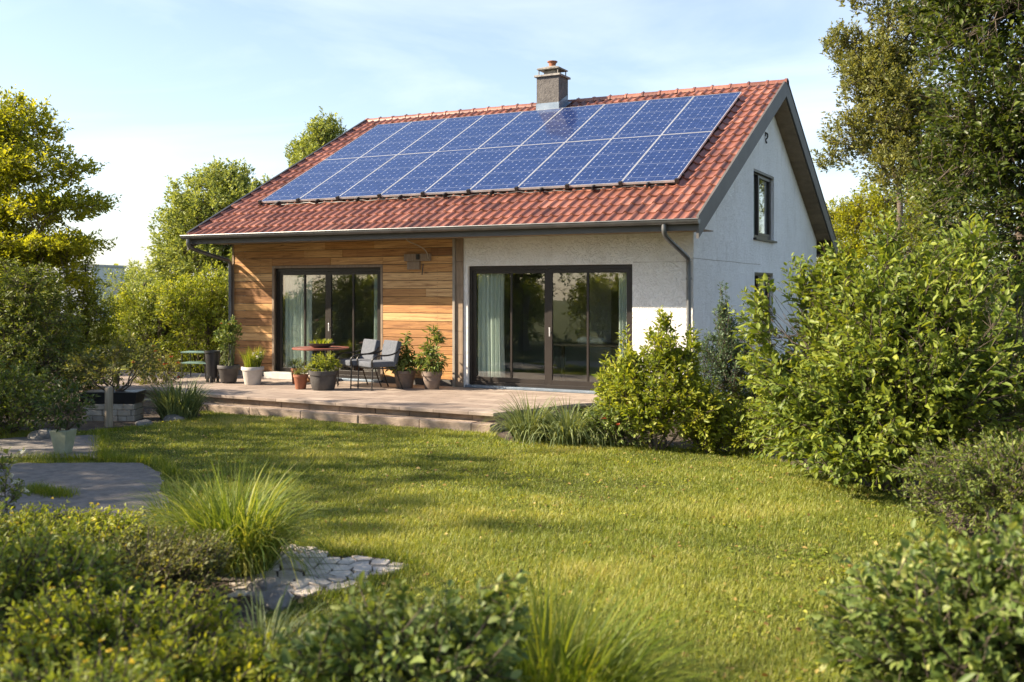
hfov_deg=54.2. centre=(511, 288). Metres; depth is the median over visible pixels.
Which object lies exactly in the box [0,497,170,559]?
shrub
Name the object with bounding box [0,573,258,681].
shrub
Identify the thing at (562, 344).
dining table
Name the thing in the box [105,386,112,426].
wooden post
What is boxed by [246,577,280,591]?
rock
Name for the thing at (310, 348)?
garden table
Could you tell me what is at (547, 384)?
patio door
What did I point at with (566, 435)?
grass clump
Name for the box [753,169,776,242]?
window
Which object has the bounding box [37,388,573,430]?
terrace wall
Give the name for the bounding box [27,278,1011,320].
hills
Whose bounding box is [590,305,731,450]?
shrub
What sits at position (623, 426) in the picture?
shrub
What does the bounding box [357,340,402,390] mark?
garden chair
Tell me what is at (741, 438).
shrub
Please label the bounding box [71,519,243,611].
shrub
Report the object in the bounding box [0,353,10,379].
shrub
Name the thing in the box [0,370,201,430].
garden bed
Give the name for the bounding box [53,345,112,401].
shrub
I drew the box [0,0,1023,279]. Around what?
sky
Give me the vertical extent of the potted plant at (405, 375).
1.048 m
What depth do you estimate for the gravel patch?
9.53 m
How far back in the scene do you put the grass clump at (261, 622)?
5.36 m
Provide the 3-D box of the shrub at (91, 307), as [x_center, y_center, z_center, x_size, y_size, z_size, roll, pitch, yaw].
[-9.810,0.555,22.994,2.170,3.156,2.313,0,0,-10]
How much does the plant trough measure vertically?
1.431 m
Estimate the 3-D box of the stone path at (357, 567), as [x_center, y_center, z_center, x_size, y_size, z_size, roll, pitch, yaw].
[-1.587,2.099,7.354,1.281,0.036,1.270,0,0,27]
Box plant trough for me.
[58,331,164,420]
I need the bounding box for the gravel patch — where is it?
[101,494,290,580]
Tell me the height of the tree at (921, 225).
5.465 m
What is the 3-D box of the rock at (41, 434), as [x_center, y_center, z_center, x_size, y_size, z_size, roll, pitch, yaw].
[-6.646,2.062,14.136,0.360,0.179,0.454,0,0,-7]
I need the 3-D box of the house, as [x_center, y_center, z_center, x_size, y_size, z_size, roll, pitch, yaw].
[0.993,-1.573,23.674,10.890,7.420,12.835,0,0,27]
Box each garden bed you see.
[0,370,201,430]
[0,496,279,678]
[497,393,1022,558]
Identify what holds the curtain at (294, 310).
hanging from the house
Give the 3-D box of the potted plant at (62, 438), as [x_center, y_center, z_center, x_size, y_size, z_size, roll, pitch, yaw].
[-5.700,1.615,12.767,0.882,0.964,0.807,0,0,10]
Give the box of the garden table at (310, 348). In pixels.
[292,346,348,381]
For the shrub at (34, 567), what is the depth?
5.50 m
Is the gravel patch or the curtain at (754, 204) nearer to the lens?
the gravel patch
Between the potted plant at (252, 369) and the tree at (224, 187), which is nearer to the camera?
the potted plant at (252, 369)
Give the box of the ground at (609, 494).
[1,322,1017,681]
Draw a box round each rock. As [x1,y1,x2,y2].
[27,428,50,438]
[135,419,152,426]
[163,414,184,420]
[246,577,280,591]
[252,587,290,610]
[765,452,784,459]
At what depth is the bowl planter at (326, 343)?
18.79 m
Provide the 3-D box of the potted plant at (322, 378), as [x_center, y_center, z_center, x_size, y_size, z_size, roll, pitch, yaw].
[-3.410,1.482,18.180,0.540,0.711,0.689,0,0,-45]
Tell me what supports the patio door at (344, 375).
in the house
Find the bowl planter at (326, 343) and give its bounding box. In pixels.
[308,338,333,347]
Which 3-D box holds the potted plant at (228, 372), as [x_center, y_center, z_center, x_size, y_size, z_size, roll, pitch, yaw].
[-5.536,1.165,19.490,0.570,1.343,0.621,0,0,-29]
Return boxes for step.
[62,393,497,432]
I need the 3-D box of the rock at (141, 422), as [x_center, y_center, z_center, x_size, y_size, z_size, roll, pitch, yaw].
[-5.673,2.075,15.388,0.308,0.128,0.223,0,0,36]
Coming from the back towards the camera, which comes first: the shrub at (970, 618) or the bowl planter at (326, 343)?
the bowl planter at (326, 343)
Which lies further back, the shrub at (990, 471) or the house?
the house
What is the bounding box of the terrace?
[52,370,601,415]
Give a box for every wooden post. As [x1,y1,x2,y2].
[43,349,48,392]
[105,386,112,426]
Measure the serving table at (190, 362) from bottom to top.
0.545 m
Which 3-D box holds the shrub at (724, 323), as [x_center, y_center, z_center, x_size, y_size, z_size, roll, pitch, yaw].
[3.157,1.000,14.704,1.100,2.244,1.072,0,0,27]
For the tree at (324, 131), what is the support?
on the ground at (609, 494)
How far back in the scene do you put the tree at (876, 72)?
30.72 m
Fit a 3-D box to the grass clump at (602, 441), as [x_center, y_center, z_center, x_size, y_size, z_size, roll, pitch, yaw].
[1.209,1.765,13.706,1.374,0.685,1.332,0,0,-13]
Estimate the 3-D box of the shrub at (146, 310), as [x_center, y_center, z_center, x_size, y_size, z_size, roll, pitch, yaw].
[-8.658,1.001,25.624,3.007,2.392,2.929,0,0,27]
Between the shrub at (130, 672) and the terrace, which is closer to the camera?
the shrub at (130, 672)
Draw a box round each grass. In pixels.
[6,416,806,603]
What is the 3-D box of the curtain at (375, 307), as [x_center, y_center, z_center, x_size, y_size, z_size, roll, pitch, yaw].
[-2.628,0.557,19.841,0.244,2.440,0.113,0,0,27]
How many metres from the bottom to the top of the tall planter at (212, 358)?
0.620 m
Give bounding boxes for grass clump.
[111,447,355,605]
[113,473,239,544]
[134,372,220,418]
[182,574,343,673]
[361,528,765,681]
[477,389,576,445]
[517,396,614,449]
[566,397,643,447]
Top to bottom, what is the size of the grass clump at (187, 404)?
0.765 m
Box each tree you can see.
[0,84,122,369]
[95,260,193,314]
[141,154,270,289]
[272,106,346,175]
[810,0,988,248]
[816,157,994,295]
[874,168,1014,337]
[888,0,1023,439]
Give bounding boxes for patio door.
[276,267,382,382]
[465,264,631,393]
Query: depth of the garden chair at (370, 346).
18.71 m
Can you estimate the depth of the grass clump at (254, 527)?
7.35 m
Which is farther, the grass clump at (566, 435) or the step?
the step
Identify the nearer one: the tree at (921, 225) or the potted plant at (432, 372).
the potted plant at (432, 372)
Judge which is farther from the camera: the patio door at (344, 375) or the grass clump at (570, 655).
the patio door at (344, 375)
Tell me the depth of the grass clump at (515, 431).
13.74 m
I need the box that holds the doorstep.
[264,371,309,379]
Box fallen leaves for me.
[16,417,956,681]
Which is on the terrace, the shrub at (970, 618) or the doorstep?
the doorstep
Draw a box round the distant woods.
[41,263,1021,305]
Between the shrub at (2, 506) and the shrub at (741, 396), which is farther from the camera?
the shrub at (741, 396)
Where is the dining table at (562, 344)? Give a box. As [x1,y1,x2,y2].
[543,341,618,379]
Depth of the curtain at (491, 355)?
18.68 m
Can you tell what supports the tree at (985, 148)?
on the garden bed at (502, 434)
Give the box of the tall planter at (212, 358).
[204,350,220,382]
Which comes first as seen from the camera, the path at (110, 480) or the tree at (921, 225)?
the path at (110, 480)
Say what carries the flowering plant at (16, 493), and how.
on the garden bed at (213, 596)
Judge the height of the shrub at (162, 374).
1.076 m
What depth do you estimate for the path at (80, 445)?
13.38 m
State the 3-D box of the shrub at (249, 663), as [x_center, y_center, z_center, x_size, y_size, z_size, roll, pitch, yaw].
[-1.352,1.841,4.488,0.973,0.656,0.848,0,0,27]
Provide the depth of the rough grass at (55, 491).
11.58 m
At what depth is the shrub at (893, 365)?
10.13 m
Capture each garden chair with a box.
[336,339,381,388]
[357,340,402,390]
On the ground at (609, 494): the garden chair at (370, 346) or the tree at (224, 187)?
the tree at (224, 187)
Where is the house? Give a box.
[180,60,837,413]
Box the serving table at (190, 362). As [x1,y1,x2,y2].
[181,351,205,378]
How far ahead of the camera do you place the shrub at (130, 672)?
3.83 m
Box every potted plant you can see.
[26,377,99,453]
[211,314,242,383]
[237,346,266,384]
[287,357,305,383]
[290,366,308,388]
[304,351,341,390]
[385,331,421,387]
[413,324,450,389]
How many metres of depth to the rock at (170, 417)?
15.94 m
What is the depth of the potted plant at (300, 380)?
18.23 m
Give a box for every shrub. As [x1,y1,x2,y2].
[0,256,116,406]
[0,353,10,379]
[0,360,67,437]
[0,497,17,559]
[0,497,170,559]
[0,517,149,648]
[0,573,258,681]
[0,633,189,681]
[48,255,133,365]
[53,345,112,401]
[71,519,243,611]
[103,275,182,368]
[104,618,322,681]
[118,281,219,371]
[122,345,188,384]
[148,259,227,373]
[257,565,535,681]
[576,396,662,446]
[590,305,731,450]
[670,398,739,453]
[692,280,761,407]
[712,371,771,424]
[712,397,779,455]
[724,210,1023,500]
[804,501,1023,681]
[886,426,1023,537]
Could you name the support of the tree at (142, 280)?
on the ground at (609, 494)
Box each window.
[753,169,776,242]
[755,272,772,332]
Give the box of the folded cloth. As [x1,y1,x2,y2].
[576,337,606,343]
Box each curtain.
[285,275,313,368]
[374,275,376,371]
[478,274,504,376]
[619,273,626,358]
[754,175,754,234]
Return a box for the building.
[60,264,126,319]
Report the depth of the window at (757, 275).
21.05 m
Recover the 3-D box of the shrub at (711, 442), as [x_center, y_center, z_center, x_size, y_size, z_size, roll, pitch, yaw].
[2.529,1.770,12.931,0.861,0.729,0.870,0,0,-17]
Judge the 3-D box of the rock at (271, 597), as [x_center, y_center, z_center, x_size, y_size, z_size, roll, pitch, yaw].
[-1.594,2.080,6.716,0.242,0.122,0.328,0,0,-42]
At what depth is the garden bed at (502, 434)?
11.65 m
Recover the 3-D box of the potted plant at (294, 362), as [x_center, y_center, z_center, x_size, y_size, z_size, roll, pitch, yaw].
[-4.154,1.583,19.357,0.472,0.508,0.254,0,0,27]
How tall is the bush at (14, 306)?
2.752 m
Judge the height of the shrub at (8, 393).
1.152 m
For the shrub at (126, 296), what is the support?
on the garden bed at (150, 413)
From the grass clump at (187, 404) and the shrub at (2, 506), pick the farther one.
the grass clump at (187, 404)
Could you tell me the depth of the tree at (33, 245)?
21.35 m
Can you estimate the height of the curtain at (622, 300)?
2.440 m
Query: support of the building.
on the ground at (609, 494)
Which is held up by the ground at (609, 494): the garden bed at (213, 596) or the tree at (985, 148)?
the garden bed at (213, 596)
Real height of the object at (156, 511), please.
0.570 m
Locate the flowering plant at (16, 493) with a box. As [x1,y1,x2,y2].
[0,446,30,519]
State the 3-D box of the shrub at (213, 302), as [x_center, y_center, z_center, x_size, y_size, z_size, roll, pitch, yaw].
[-7.582,0.736,24.508,2.618,2.912,2.518,0,0,44]
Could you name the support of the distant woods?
on the ground at (609, 494)
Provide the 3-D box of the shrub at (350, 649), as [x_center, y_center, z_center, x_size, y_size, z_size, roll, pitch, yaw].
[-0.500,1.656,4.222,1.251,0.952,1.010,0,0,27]
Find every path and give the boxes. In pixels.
[0,435,99,457]
[0,462,163,514]
[227,544,409,598]

